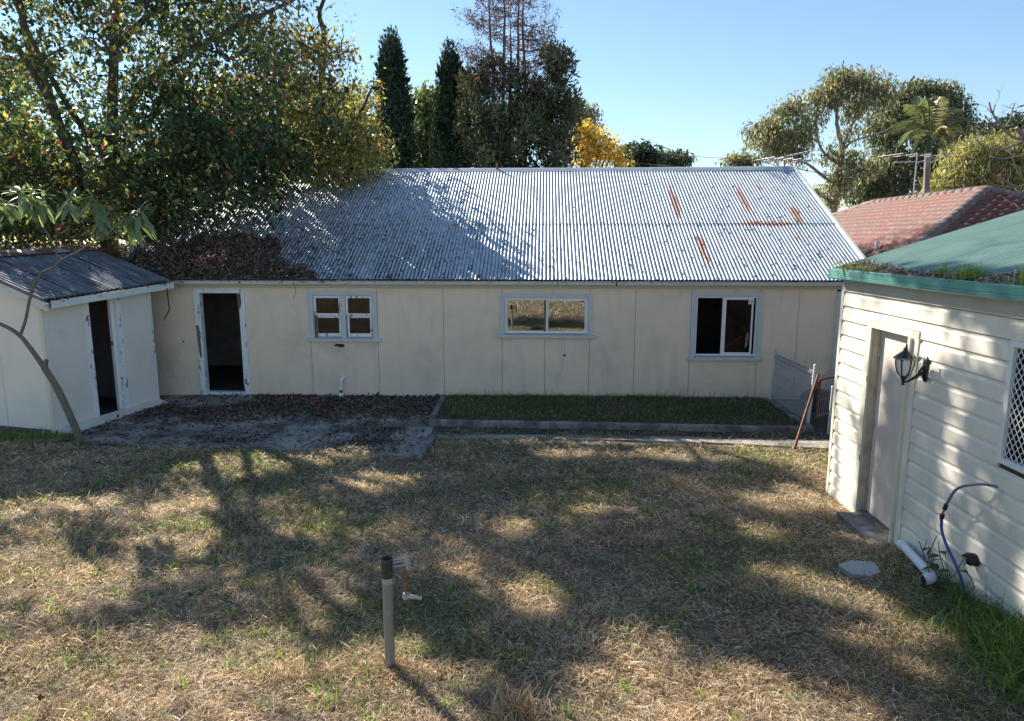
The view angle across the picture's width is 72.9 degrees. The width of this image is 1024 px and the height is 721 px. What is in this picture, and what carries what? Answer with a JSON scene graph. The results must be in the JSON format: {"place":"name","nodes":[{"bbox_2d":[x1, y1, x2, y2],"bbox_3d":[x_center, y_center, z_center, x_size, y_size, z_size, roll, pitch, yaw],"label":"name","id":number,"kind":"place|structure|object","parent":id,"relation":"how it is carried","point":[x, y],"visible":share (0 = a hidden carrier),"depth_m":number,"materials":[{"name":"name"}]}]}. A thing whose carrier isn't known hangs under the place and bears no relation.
{"place":"outdoors","nodes":[
{"label":"outdoors","id":0,"kind":"place"},
{"bbox_2d":[3,243,135,259],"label":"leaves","id":1,"kind":"object","parent":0,"point":[125,252],"depth_m":17.11,"materials":[{"name":"green plant"}]},
{"bbox_2d":[63,392,439,458],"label":"patio","id":2,"kind":"structure","parent":0,"point":[287,441],"depth_m":12.17,"materials":[{"name":"grey concrete"}]},
{"bbox_2d":[172,426,404,446],"bbox_3d":[-3.542,1.241,11.462,3.595,0.001,1.385,1,10,6],"label":"patio joint","id":3,"kind":"object","parent":2,"relation":"on","point":[303,445],"visible":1,"depth_m":11.58,"materials":[{"name":"soil"}]},
{"bbox_2d":[0,243,1023,720],"bbox_3d":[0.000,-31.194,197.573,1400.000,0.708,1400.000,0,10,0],"label":"ground","id":4,"kind":"structure","parent":0,"point":[496,677],"depth_m":6.10,"materials":[{"name":"brown plant"}]},
{"bbox_2d":[0,38,83,168],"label":"background tree","id":5,"kind":"object","parent":4,"relation":"on","point":[8,99],"visible":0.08,"depth_m":37.33,"materials":[{"name":"green plant"}]},
{"bbox_2d":[0,183,156,444],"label":"sapling","id":6,"kind":"object","parent":4,"relation":"on","point":[31,205],"visible":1,"depth_m":10.52,"materials":[{"name":"green plant"}]},
{"bbox_2d":[0,245,173,434],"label":"outhouse","id":7,"kind":"structure","parent":4,"relation":"on","point":[97,351],"depth_m":12.11,"materials":[{"name":"white paint"}]},
{"bbox_2d":[153,279,169,284],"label":"gutter weed","id":8,"kind":"object","parent":7,"relation":"on","point":[156,283],"visible":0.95,"depth_m":13.34,"materials":[{"name":"green plant"}]},
{"bbox_2d":[163,288,169,319],"bbox_3d":[-6.699,-1.085,13.411,0.141,0.624,0.022,0,10,0],"label":"hanging cable","id":9,"kind":"object","parent":7,"relation":"hanging from","point":[168,304],"visible":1,"depth_m":13.40,"materials":[{"name":"black plastic"}]},
{"bbox_2d":[1,149,194,246],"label":"boundary shrubbery","id":10,"kind":"object","parent":4,"relation":"on","point":[63,242],"visible":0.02,"depth_m":23.99,"materials":[{"name":"green plant"}]},
{"bbox_2d":[0,0,388,255],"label":"broadleaf tree","id":11,"kind":"object","parent":4,"relation":"on","point":[210,149],"visible":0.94,"depth_m":14.61,"materials":[{"name":"green plant"}]},
{"bbox_2d":[144,77,372,180],"bbox_3d":[-12.432,-8.614,35.374,13.582,11.365,7.778,0,10,0],"label":"background tree","id":12,"kind":"object","parent":4,"relation":"on","point":[343,85],"visible":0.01,"depth_m":33.92,"materials":[{"name":"green plant"}]},
{"bbox_2d":[228,0,399,194],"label":"autumn tree","id":13,"kind":"object","parent":4,"relation":"on","point":[346,161],"visible":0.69,"depth_m":17.20,"materials":[{"name":"green plant"}]},
{"bbox_2d":[350,655,380,684],"bbox_3d":[-1.060,2.143,4.816,0.239,0.168,0.315,6,11,29],"label":"grass tuft","id":14,"kind":"object","parent":4,"relation":"on","point":[365,669],"visible":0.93,"depth_m":4.87,"materials":[{"name":"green plant"}]},
{"bbox_2d":[338,649,416,692],"bbox_3d":[-0.917,2.154,4.890,0.606,0.122,0.457,0,10,0],"label":"thatch tuft","id":15,"kind":"object","parent":4,"relation":"on","point":[385,671],"visible":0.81,"depth_m":4.87,"materials":[{"name":"beige plant"}]},
{"bbox_2d":[381,556,394,667],"bbox_3d":[-0.868,1.832,4.883,0.082,0.940,0.081,0,10,0],"label":"pipe post","id":16,"kind":"object","parent":4,"relation":"on","point":[387,588],"visible":0.94,"depth_m":4.84,"materials":[{"name":"grey plastic"}]},
{"bbox_2d":[393,553,421,599],"bbox_3d":[-0.728,1.508,4.847,0.188,0.346,0.093,4,11,24],"label":"garden tap","id":17,"kind":"object","parent":16,"relation":"attached to","point":[407,565],"visible":1,"depth_m":4.84,"materials":[{"name":"grey plastic"}]},
{"bbox_2d":[368,24,422,168],"bbox_3d":[-4.921,-7.705,29.088,3.119,12.002,3.102,0,10,0],"label":"cypress tree","id":18,"kind":"object","parent":4,"relation":"on","point":[400,117],"visible":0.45,"depth_m":28.14,"materials":[{"name":"green plant"}]},
{"bbox_2d":[413,434,436,460],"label":"short kerb","id":19,"kind":"structure","parent":4,"relation":"on","point":[423,448],"depth_m":10.60,"materials":[{"name":"concrete"}]},
{"bbox_2d":[408,78,472,167],"bbox_3d":[-4.598,-10.111,40.920,5.204,12.396,4.887,0,10,0],"label":"background tree","id":20,"kind":"object","parent":4,"relation":"on","point":[425,100],"visible":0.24,"depth_m":39.38,"materials":[{"name":"green plant"}]},
{"bbox_2d":[426,35,472,167],"bbox_3d":[-2.507,-7.506,29.153,2.319,11.570,2.292,0,10,0],"label":"cypress tree","id":21,"kind":"object","parent":4,"relation":"on","point":[446,150],"visible":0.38,"depth_m":28.18,"materials":[{"name":"green plant"}]},
{"bbox_2d":[1,398,897,700],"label":"lawn leaves","id":22,"kind":"object","parent":4,"relation":"on","point":[285,508],"visible":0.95,"depth_m":9.09,"materials":[{"name":"brown plant"}]},
{"bbox_2d":[123,166,865,401],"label":"long shed","id":23,"kind":"structure","parent":4,"relation":"on","point":[405,338],"depth_m":14.24,"materials":[{"name":"beige paint"}]},
{"bbox_2d":[129,235,336,281],"bbox_3d":[-5.787,-2.237,14.809,4.660,1.007,1.980,0,10,3],"label":"leaf heap","id":24,"kind":"object","parent":23,"relation":"on","point":[235,277],"visible":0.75,"depth_m":14.05,"materials":[{"name":"brown plant"}]},
{"bbox_2d":[125,200,483,282],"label":"roof leaves","id":25,"kind":"object","parent":23,"relation":"on","point":[222,258],"visible":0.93,"depth_m":14.51,"materials":[{"name":"brown plant"}]},
{"bbox_2d":[339,376,344,397],"bbox_3d":[-3.497,0.548,14.291,0.098,0.456,0.176,8,12,38],"label":"waste pipe","id":26,"kind":"object","parent":23,"relation":"attached to","point":[341,392],"visible":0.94,"depth_m":14.24,"materials":[{"name":"white plastic"}]},
{"bbox_2d":[306,291,381,341],"bbox_3d":[-3.433,-0.907,14.120,1.545,1.030,0.175,0,10,3],"label":"window","id":27,"kind":"structure","parent":23,"relation":"in","point":[337,311],"depth_m":14.11,"materials":[{"name":"grey paint"}]},
{"bbox_2d":[131,169,838,277],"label":"scattered roof leaves","id":28,"kind":"object","parent":23,"relation":"on","point":[165,224],"visible":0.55,"depth_m":15.50,"materials":[{"name":"brown plant"}]},
{"bbox_2d":[174,276,842,285],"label":"gutter leaves","id":29,"kind":"object","parent":23,"relation":"on","point":[549,280],"visible":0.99,"depth_m":13.71,"materials":[{"name":"brown plant"}]},
{"bbox_2d":[497,293,595,337],"bbox_3d":[0.695,-0.904,13.930,1.970,0.890,0.175,0,10,3],"label":"window","id":30,"kind":"structure","parent":23,"relation":"in","point":[568,315],"depth_m":13.93,"materials":[{"name":"grey paint"}]},
{"bbox_2d":[686,291,763,360],"bbox_3d":[4.249,-0.690,13.804,1.495,1.370,0.175,0,10,3],"label":"window","id":31,"kind":"structure","parent":23,"relation":"in","point":[737,311],"depth_m":13.78,"materials":[{"name":"grey paint"}]},
{"bbox_2d":[752,149,818,165],"bbox_3d":[7.232,-5.168,18.221,1.671,0.582,1.390,0,10,0],"label":"tv antenna","id":32,"kind":"object","parent":23,"relation":"on","point":[778,159],"visible":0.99,"depth_m":18.21,"materials":[{"name":"metal"}]},
{"bbox_2d":[458,670,558,720],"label":"thatch tuft","id":33,"kind":"object","parent":4,"relation":"on","point":[511,714],"visible":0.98,"depth_m":4.43,"materials":[{"name":"beige plant"}]},
{"bbox_2d":[0,425,1023,720],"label":"green grass","id":34,"kind":"structure","parent":4,"relation":"on","point":[1000,639],"depth_m":6.18,"materials":[{"name":"plant"}]},
{"bbox_2d":[449,0,586,167],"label":"half dead conifer","id":35,"kind":"object","parent":4,"relation":"on","point":[531,112],"visible":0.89,"depth_m":26.36,"materials":[{"name":"green plant"}]},
{"bbox_2d":[577,97,607,167],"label":"gum tree","id":36,"kind":"object","parent":4,"relation":"on","point":[590,112],"visible":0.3,"depth_m":52.09,"materials":[{"name":"green plant"}]},
{"bbox_2d":[562,118,634,167],"bbox_3d":[4.768,-8.598,39.172,4.219,10.027,2.932,0,10,0],"label":"golden tree","id":37,"kind":"object","parent":4,"relation":"on","point":[591,146],"visible":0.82,"depth_m":38.17,"materials":[{"name":"yellow plant"}]},
{"bbox_2d":[428,394,805,433],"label":"garden kerb","id":38,"kind":"structure","parent":4,"relation":"on","point":[433,421],"depth_m":11.90,"materials":[{"name":"concrete"}]},
{"bbox_2d":[436,386,800,426],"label":"grass","id":39,"kind":"structure","parent":4,"relation":"on","point":[694,413],"depth_m":12.98,"materials":[{"name":"green plant"}]},
{"bbox_2d":[437,404,831,439],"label":"garden soil","id":40,"kind":"structure","parent":4,"relation":"on","point":[820,424],"depth_m":11.78,"materials":[{"name":"brown soil"}]},
{"bbox_2d":[433,426,825,442],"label":"path weeds","id":41,"kind":"object","parent":40,"relation":"on","point":[562,433],"visible":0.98,"depth_m":11.56,"materials":[{"name":"green plant"}]},
{"bbox_2d":[765,398,813,431],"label":"fence plinth","id":42,"kind":"structure","parent":40,"relation":"on","point":[809,427],"depth_m":12.49,"materials":[{"name":"concrete"}]},
{"bbox_2d":[769,349,816,423],"bbox_3d":[5.158,0.462,12.827,0.144,1.128,1.976,0,10,1],"label":"fence","id":43,"kind":"object","parent":42,"relation":"on","point":[793,385],"visible":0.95,"depth_m":12.77,"materials":[{"name":"metal"}]},
{"bbox_2d":[815,370,834,418],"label":"rusty gate","id":44,"kind":"structure","parent":43,"relation":"attached to","point":[818,385],"depth_m":12.10,"materials":[{"name":"metal"}]},
{"bbox_2d":[798,389,832,412],"bbox_3d":[5.950,0.746,13.423,0.760,0.360,0.752,0,10,0],"label":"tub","id":45,"kind":"object","parent":40,"relation":"on","point":[814,401],"visible":0.31,"depth_m":13.15,"materials":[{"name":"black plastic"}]},
{"bbox_2d":[827,386,833,433],"bbox_3d":[5.314,0.827,11.561,0.065,0.836,0.054,4,11,22],"label":"post","id":46,"kind":"object","parent":40,"relation":"on","point":[830,410],"visible":0.87,"depth_m":11.54,"materials":[{"name":"white metal"}]},
{"bbox_2d":[615,137,669,166],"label":"round tree","id":47,"kind":"object","parent":4,"relation":"on","point":[645,157],"visible":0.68,"depth_m":57.11,"materials":[{"name":"green plant"}]},
{"bbox_2d":[658,145,697,166],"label":"round tree","id":48,"kind":"object","parent":4,"relation":"on","point":[678,159],"visible":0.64,"depth_m":59.30,"materials":[{"name":"green plant"}]},
{"bbox_2d":[714,149,763,166],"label":"skyline bush","id":49,"kind":"object","parent":4,"relation":"on","point":[740,160],"visible":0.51,"depth_m":55.67,"materials":[{"name":"green plant"}]},
{"bbox_2d":[793,374,819,450],"bbox_3d":[4.737,0.827,11.164,0.044,1.064,1.296,7,12,36],"label":"rusty bar","id":50,"kind":"object","parent":4,"relation":"on","point":[804,415],"visible":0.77,"depth_m":11.12,"materials":[{"name":"metal"}]},
{"bbox_2d":[737,60,903,212],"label":"gum tree","id":51,"kind":"object","parent":4,"relation":"on","point":[774,135],"visible":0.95,"depth_m":41.85,"materials":[{"name":"green plant"}]},
{"bbox_2d":[838,560,879,580],"bbox_3d":[3.297,2.000,6.595,0.354,0.065,0.315,2,10,14],"label":"stepping stone","id":52,"kind":"object","parent":4,"relation":"on","point":[854,568],"visible":0.9,"depth_m":6.57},
{"bbox_2d":[840,74,986,207],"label":"gum tree","id":53,"kind":"object","parent":4,"relation":"on","point":[905,172],"visible":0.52,"depth_m":47.39,"materials":[{"name":"green plant"}]},
{"bbox_2d":[897,539,937,585],"bbox_3d":[3.861,1.915,6.602,0.153,0.133,0.881,3,10,15],"label":"white pipe","id":54,"kind":"object","parent":4,"relation":"on","point":[912,555],"visible":1,"depth_m":6.50,"materials":[{"name":"plastic"}]},
{"bbox_2d":[826,210,1023,625],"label":"clad shed","id":55,"kind":"structure","parent":4,"relation":"on","point":[906,460],"depth_m":6.62,"materials":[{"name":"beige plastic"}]},
{"bbox_2d":[829,263,859,268],"bbox_3d":[3.944,-1.097,8.162,0.420,0.104,0.090,2,10,9],"label":"seedling","id":56,"kind":"object","parent":55,"relation":"on","point":[844,263],"visible":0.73,"depth_m":8.15,"materials":[{"name":"green plant"}]},
{"bbox_2d":[840,264,865,269],"bbox_3d":[3.975,-1.065,7.905,0.411,0.075,0.442,3,10,17],"label":"gutter weed","id":57,"kind":"object","parent":55,"relation":"on","point":[853,267],"visible":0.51,"depth_m":7.96,"materials":[{"name":"green plant"}]},
{"bbox_2d":[857,264,884,271],"bbox_3d":[3.938,-1.014,7.544,0.388,0.098,0.364,8,13,40],"label":"gutter weed","id":58,"kind":"object","parent":55,"relation":"on","point":[877,267],"visible":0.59,"depth_m":7.53,"materials":[{"name":"green plant"}]},
{"bbox_2d":[865,330,907,527],"bbox_3d":[4.119,0.760,7.526,0.060,2.120,0.773,0,10,1],"label":"door","id":59,"kind":"structure","parent":55,"relation":"in","point":[885,425],"depth_m":7.64,"materials":[{"name":"beige paint"}]},
{"bbox_2d":[893,344,928,384],"bbox_3d":[3.854,0.035,6.699,0.331,0.420,0.216,0,10,1],"label":"wall lamp","id":60,"kind":"object","parent":55,"relation":"attached to","point":[905,360],"visible":1,"depth_m":6.67,"materials":[{"name":"black metal"}]},
{"bbox_2d":[923,261,951,277],"bbox_3d":[3.930,-0.840,6.322,0.256,0.171,0.305,-5,11,-25],"label":"gutter weed","id":61,"kind":"object","parent":55,"relation":"on","point":[941,271],"visible":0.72,"depth_m":6.33,"materials":[{"name":"green plant"}]},
{"bbox_2d":[939,483,997,594],"bbox_3d":[3.892,1.540,5.997,0.104,1.130,0.549,-2,10,-12],"label":"garden hose","id":62,"kind":"object","parent":55,"relation":"attached to","point":[944,508],"visible":0.96,"depth_m":6.09,"materials":[{"name":"blue"}]},
{"bbox_2d":[949,261,993,279],"bbox_3d":[3.940,-0.778,5.936,0.444,0.180,0.403,-6,11,-31],"label":"gutter weed","id":63,"kind":"object","parent":55,"relation":"on","point":[965,273],"visible":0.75,"depth_m":5.92,"materials":[{"name":"green plant"}]},
{"bbox_2d":[962,552,980,566],"bbox_3d":[3.926,1.707,5.950,0.134,0.119,0.109,0,10,1],"label":"pipe opening","id":64,"kind":"object","parent":55,"relation":"attached to","point":[971,559],"visible":0.98,"depth_m":5.91,"materials":[{"name":"black plastic"}]},
{"bbox_2d":[996,340,1023,473],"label":"window","id":65,"kind":"structure","parent":55,"relation":"in","point":[1010,452],"depth_m":5.51,"materials":[{"name":"white"}]},
{"bbox_2d":[1000,267,1023,285],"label":"gutter weed","id":66,"kind":"object","parent":55,"relation":"on","point":[1021,277],"visible":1,"depth_m":5.19,"materials":[{"name":"green plant"}]},
{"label":"gutter mulch","id":67,"kind":"object","parent":55,"relation":"in","visible":0},
{"bbox_2d":[838,259,1023,284],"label":"green roof debris","id":68,"kind":"object","parent":67,"relation":"on","point":[896,270],"visible":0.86,"depth_m":6.47,"materials":[{"name":"green plant"}]},
{"bbox_2d":[832,184,1023,257],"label":"red tiled house","id":69,"kind":"structure","parent":4,"relation":"on","point":[890,223],"depth_m":19.20,"materials":[{"name":"tile"}]},
{"bbox_2d":[878,153,953,193],"bbox_3d":[13.660,-6.051,23.289,2.718,1.760,1.300,-2,10,-9],"label":"tv antenna","id":70,"kind":"object","parent":69,"relation":"attached to","point":[917,155],"visible":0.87,"depth_m":23.24,"materials":[{"name":"silver metal"}]},
{"bbox_2d":[882,96,974,192],"bbox_3d":[16.740,-6.358,28.799,4.591,9.137,2.738,-4,11,-23],"label":"palm tree","id":71,"kind":"object","parent":4,"relation":"on","point":[929,128],"visible":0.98,"depth_m":27.77,"materials":[{"name":"green plant"}]},
{"bbox_2d":[919,535,974,605],"bbox_3d":[3.788,1.871,6.096,0.248,0.544,0.711,2,10,13],"label":"wall weed","id":72,"kind":"object","parent":4,"relation":"on","point":[935,565],"depth_m":6.15,"materials":[{"name":"green plant"}]},
{"bbox_2d":[915,126,1023,193],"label":"olive tree","id":73,"kind":"object","parent":4,"relation":"on","point":[975,157],"visible":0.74,"depth_m":34.20,"materials":[{"name":"green plant"}]},
{"bbox_2d":[933,105,1023,150],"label":"background tree","id":74,"kind":"object","parent":4,"relation":"on","point":[1017,119],"visible":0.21,"depth_m":58.37,"materials":[{"name":"green plant"}]},
{"bbox_2d":[943,85,1023,208],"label":"bare tree","id":75,"kind":"object","parent":4,"relation":"on","point":[1019,131],"visible":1,"depth_m":12.04,"materials":[{"name":"grey plant"}]},
{"bbox_2d":[0,0,1023,242],"label":"sky","id":76,"kind":"structure","parent":0,"point":[674,74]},
{"bbox_2d":[436,434,829,449],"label":"path","id":77,"kind":"structure","parent":0,"point":[801,443],"depth_m":11.27,"materials":[{"name":"concrete"}]},
{"bbox_2d":[598,142,831,159],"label":"overhead wire","id":78,"kind":"object","parent":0,"point":[713,157],"visible":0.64,"depth_m":41.74,"materials":[{"name":"black plastic"}]},
{"bbox_2d":[858,84,865,98],"bbox_3d":[19.196,-14.779,38.039,0.440,0.770,0.209,0,10,0],"label":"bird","id":79,"kind":"object","parent":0,"point":[862,89],"visible":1,"depth_m":37.99},
{"bbox_2d":[757,161,1019,178],"bbox_3d":[17.509,-8.777,31.973,12.443,0.813,0.023,0,10,0],"label":"overhead wire","id":80,"kind":"object","parent":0,"point":[890,178],"visible":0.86,"depth_m":32.01,"materials":[{"name":"black plastic"}]},
{"bbox_2d":[798,168,1020,187],"bbox_3d":[18.293,-8.477,32.024,11.037,0.995,0.023,0,10,0],"label":"overhead wire","id":81,"kind":"object","parent":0,"point":[903,185],"visible":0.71,"depth_m":32.08,"materials":[{"name":"black plastic"}]}
]}

